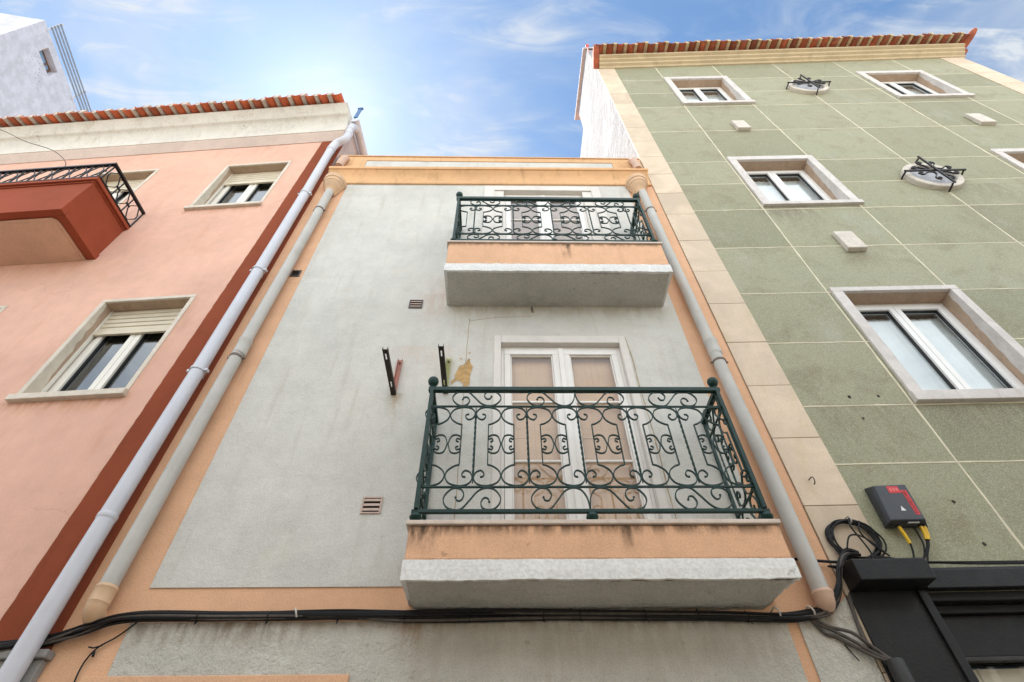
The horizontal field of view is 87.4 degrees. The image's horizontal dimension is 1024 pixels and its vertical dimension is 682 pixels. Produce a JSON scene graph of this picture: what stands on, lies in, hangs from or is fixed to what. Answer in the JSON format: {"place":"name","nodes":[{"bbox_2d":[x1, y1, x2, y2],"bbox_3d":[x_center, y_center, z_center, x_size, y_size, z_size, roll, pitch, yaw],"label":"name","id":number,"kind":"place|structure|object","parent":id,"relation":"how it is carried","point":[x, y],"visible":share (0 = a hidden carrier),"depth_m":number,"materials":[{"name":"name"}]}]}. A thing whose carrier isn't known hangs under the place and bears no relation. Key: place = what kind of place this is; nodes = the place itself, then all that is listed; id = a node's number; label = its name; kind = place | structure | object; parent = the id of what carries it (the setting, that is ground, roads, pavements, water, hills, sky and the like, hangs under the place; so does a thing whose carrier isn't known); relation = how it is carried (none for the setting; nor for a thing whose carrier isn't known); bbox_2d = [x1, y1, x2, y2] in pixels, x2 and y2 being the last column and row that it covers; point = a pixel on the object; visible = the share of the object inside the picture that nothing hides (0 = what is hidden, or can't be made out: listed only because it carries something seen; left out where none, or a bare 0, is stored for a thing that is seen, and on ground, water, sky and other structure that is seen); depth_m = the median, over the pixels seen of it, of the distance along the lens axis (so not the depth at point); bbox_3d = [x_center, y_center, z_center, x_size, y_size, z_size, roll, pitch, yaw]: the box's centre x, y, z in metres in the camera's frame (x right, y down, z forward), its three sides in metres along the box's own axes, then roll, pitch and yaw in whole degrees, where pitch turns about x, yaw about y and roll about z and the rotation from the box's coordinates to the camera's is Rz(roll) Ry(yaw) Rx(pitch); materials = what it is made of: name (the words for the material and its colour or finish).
{"place":"outdoors","nodes":[
{"label":"outdoors","id":0,"kind":"place"},
{"bbox_2d":[0,0,1023,157],"label":"sky","id":1,"kind":"structure","parent":0,"point":[483,78],"materials":[{"name":"blue"}]},
{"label":"pavement","id":2,"kind":"structure","parent":0,"visible":0},
{"bbox_2d":[0,13,77,117],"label":"white tower","id":3,"kind":"structure","parent":2,"relation":"on","point":[33,80],"depth_m":21.52,"materials":[{"name":"paint"}]},
{"bbox_2d":[39,48,50,72],"bbox_3d":[-19.514,-11.667,22.327,0.342,0.620,0.970,6,-49,-6],"label":"window","id":4,"kind":"structure","parent":3,"relation":"in","point":[41,52],"depth_m":22.50,"materials":[{"name":"grey glass"}]},
{"bbox_2d":[46,24,91,111],"bbox_3d":[-19.823,-9.924,25.265,0.090,1.030,8.780,6,-49,-6],"label":"roof railing","id":5,"kind":"object","parent":3,"relation":"on","point":[62,57],"visible":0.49,"depth_m":23.50,"materials":[{"name":"grey metal"}]},
{"bbox_2d":[0,92,359,681],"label":"pink house","id":6,"kind":"structure","parent":2,"relation":"on","point":[110,319],"depth_m":6.56,"materials":[{"name":"paint"}]},
{"bbox_2d":[0,305,7,312],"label":"window","id":7,"kind":"structure","parent":6,"relation":"in","point":[2,308],"depth_m":6.25,"materials":[{"name":"beige stone"}]},
{"bbox_2d":[0,129,65,165],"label":"roof wire","id":8,"kind":"object","parent":6,"relation":"attached to","point":[37,145],"visible":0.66,"depth_m":9.58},
{"bbox_2d":[0,163,144,226],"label":"balcony railing","id":9,"kind":"object","parent":6,"relation":"on","point":[6,173],"visible":1,"depth_m":7.39,"materials":[{"name":"black metal"}]},
{"bbox_2d":[4,294,196,402],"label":"window","id":10,"kind":"structure","parent":6,"relation":"in","point":[111,348],"depth_m":5.91,"materials":[{"name":"beige stone"}]},
{"bbox_2d":[94,169,159,204],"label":"window","id":11,"kind":"structure","parent":6,"relation":"in","point":[136,178],"depth_m":9.14,"materials":[{"name":"beige stone"}]},
{"bbox_2d":[0,123,358,681],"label":"downpipe","id":12,"kind":"object","parent":6,"relation":"attached to","point":[23,652],"visible":1,"depth_m":4.20,"materials":[{"name":"white plastic"}]},
{"bbox_2d":[184,161,291,210],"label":"window","id":13,"kind":"structure","parent":6,"relation":"in","point":[239,185],"depth_m":8.84,"materials":[{"name":"beige stone"}]},
{"bbox_2d":[351,107,367,154],"bbox_3d":[-2.768,-2.694,11.430,0.150,0.639,4.215,-3,-49,2],"label":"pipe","id":14,"kind":"object","parent":6,"relation":"attached to","point":[360,140],"visible":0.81,"depth_m":10.10,"materials":[{"name":"white plastic"}]},
{"bbox_2d":[36,155,884,681],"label":"narrow house","id":15,"kind":"structure","parent":2,"relation":"on","point":[312,435],"depth_m":4.32,"materials":[{"name":"grey paint"}]},
{"bbox_2d":[82,155,349,623],"bbox_3d":[-2.668,-0.674,6.166,0.332,7.456,0.278,0,-49,-1],"label":"downpipe","id":16,"kind":"object","parent":15,"relation":"attached to","point":[101,598],"visible":0.96,"depth_m":4.46,"materials":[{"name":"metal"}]},
{"bbox_2d":[290,270,301,276],"bbox_3d":[-2.603,-0.815,6.450,0.110,0.130,0.012,0,-49,-1],"label":"vent grille","id":17,"kind":"object","parent":15,"relation":"attached to","point":[295,273],"visible":1,"depth_m":6.46,"materials":[{"name":"grey metal"}]},
{"bbox_2d":[360,497,382,513],"bbox_3d":[-1.079,1.261,4.117,0.155,0.145,0.012,0,-49,-1],"label":"vent grille","id":18,"kind":"object","parent":15,"relation":"attached to","point":[371,505],"visible":1,"depth_m":4.11,"materials":[{"name":"plastic"}]},
{"bbox_2d":[382,348,402,394],"bbox_3d":[-1.102,0.132,4.970,0.046,0.474,0.575,0,-49,-1],"label":"support bracket","id":19,"kind":"object","parent":15,"relation":"attached to","point":[394,379],"visible":1,"depth_m":4.87,"materials":[{"name":"black metal"}]},
{"bbox_2d":[408,300,422,308],"bbox_3d":[-1.081,-0.416,6.021,0.150,0.150,0.012,0,-49,-1],"label":"vent grille","id":20,"kind":"object","parent":15,"relation":"attached to","point":[415,304],"visible":1,"depth_m":6.02,"materials":[{"name":"metal"}]},
{"bbox_2d":[0,548,860,651],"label":"cable bundle","id":21,"kind":"object","parent":15,"relation":"attached to","point":[471,615],"visible":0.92,"depth_m":3.48,"materials":[{"name":"black rubber"}]},
{"bbox_2d":[74,622,137,681],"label":"loose wire","id":22,"kind":"object","parent":21,"relation":"hanging from","point":[93,652],"visible":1,"depth_m":3.33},
{"bbox_2d":[810,594,914,681],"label":"drop cables","id":23,"kind":"object","parent":21,"relation":"hanging from","point":[898,668],"visible":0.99,"depth_m":3.38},
{"bbox_2d":[438,344,450,393],"bbox_3d":[-0.622,0.113,4.989,0.046,0.474,0.595,0,-49,-1],"label":"support bracket","id":24,"kind":"object","parent":15,"relation":"attached to","point":[445,370],"visible":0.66,"depth_m":4.84,"materials":[{"name":"black metal"}]},
{"bbox_2d":[450,191,657,241],"bbox_3d":[0.480,-1.382,6.781,2.428,1.239,0.506,0,-49,-1],"label":"balcony railing","id":25,"kind":"object","parent":15,"relation":"on","point":[458,226],"visible":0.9,"depth_m":6.70,"materials":[{"name":"green metal"}]},
{"bbox_2d":[409,376,772,519],"bbox_3d":[0.531,0.905,4.216,2.476,1.346,0.466,0,-49,-1],"label":"balcony railing","id":26,"kind":"object","parent":15,"relation":"on","point":[762,510],"visible":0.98,"depth_m":4.06,"materials":[{"name":"green metal"}]},
{"bbox_2d":[625,157,835,615],"bbox_3d":[1.968,-0.689,6.295,0.339,7.459,0.283,0,-49,-1],"label":"downpipe","id":27,"kind":"object","parent":15,"relation":"attached to","point":[822,595],"visible":0.98,"depth_m":4.63,"materials":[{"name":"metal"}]},
{"bbox_2d":[575,28,1023,681],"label":"green building","id":28,"kind":"structure","parent":2,"relation":"on","point":[845,216],"depth_m":7.03,"materials":[{"name":"tile"}]},
{"bbox_2d":[663,76,755,104],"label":"window","id":29,"kind":"structure","parent":28,"relation":"in","point":[692,90],"depth_m":12.46,"materials":[{"name":"stone"}]},
{"bbox_2d":[726,155,864,206],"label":"window","id":30,"kind":"structure","parent":28,"relation":"in","point":[783,180],"depth_m":8.84,"materials":[{"name":"stone"}]},
{"bbox_2d":[786,74,830,94],"bbox_3d":[6.562,-5.674,11.853,0.958,0.958,0.173,-1,-49,0],"label":"round window","id":31,"kind":"structure","parent":28,"relation":"in","point":[808,86],"depth_m":11.79,"materials":[{"name":"stone"}]},
{"bbox_2d":[825,516,889,559],"bbox_3d":[2.524,1.452,3.917,0.406,0.377,0.070,-1,-49,0],"label":"cable coil","id":32,"kind":"object","parent":28,"relation":"hanging from","point":[868,529],"visible":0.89,"depth_m":3.93,"materials":[{"name":"black rubber"}]},
{"bbox_2d":[864,485,927,527],"bbox_3d":[2.959,1.259,4.114,0.344,0.363,0.116,-1,-49,0],"label":"alarm box","id":33,"kind":"object","parent":28,"relation":"attached to","point":[895,506],"visible":1,"depth_m":4.05,"materials":[{"name":"plastic"}]},
{"bbox_2d":[897,526,929,563],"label":"alarm cables","id":34,"kind":"object","parent":33,"relation":"attached to","point":[925,532],"visible":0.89,"depth_m":3.90,"materials":[{"name":"yellow plastic"}]},
{"bbox_2d":[855,70,975,98],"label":"window","id":35,"kind":"structure","parent":28,"relation":"in","point":[903,84],"depth_m":12.41,"materials":[{"name":"stone"}]},
{"bbox_2d":[828,285,1023,402],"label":"window","id":36,"kind":"structure","parent":28,"relation":"in","point":[940,345],"depth_m":5.85,"materials":[{"name":"stone"}]},
{"bbox_2d":[842,557,1023,681],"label":"shopfront","id":37,"kind":"object","parent":28,"relation":"attached to","point":[931,636],"visible":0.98,"depth_m":3.58,"materials":[{"name":"black paint"}]},
{"bbox_2d":[791,556,1023,568],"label":"fascia cables","id":38,"kind":"object","parent":37,"relation":"on","point":[1005,562],"visible":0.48,"depth_m":3.79,"materials":[{"name":"black rubber"}]},
{"bbox_2d":[965,656,1023,662],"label":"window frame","id":39,"kind":"structure","parent":37,"relation":"in","point":[991,659],"depth_m":3.45,"materials":[{"name":"grey metal"}]},
{"bbox_2d":[900,156,966,191],"bbox_3d":[6.605,-2.626,8.395,0.958,0.958,0.173,-1,-49,0],"label":"round window","id":40,"kind":"structure","parent":28,"relation":"in","point":[928,175],"depth_m":8.34,"materials":[{"name":"stone"}]},
{"bbox_2d":[989,148,1023,170],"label":"window","id":41,"kind":"structure","parent":28,"relation":"in","point":[1015,156],"depth_m":9.13,"materials":[{"name":"stone"}]}
]}

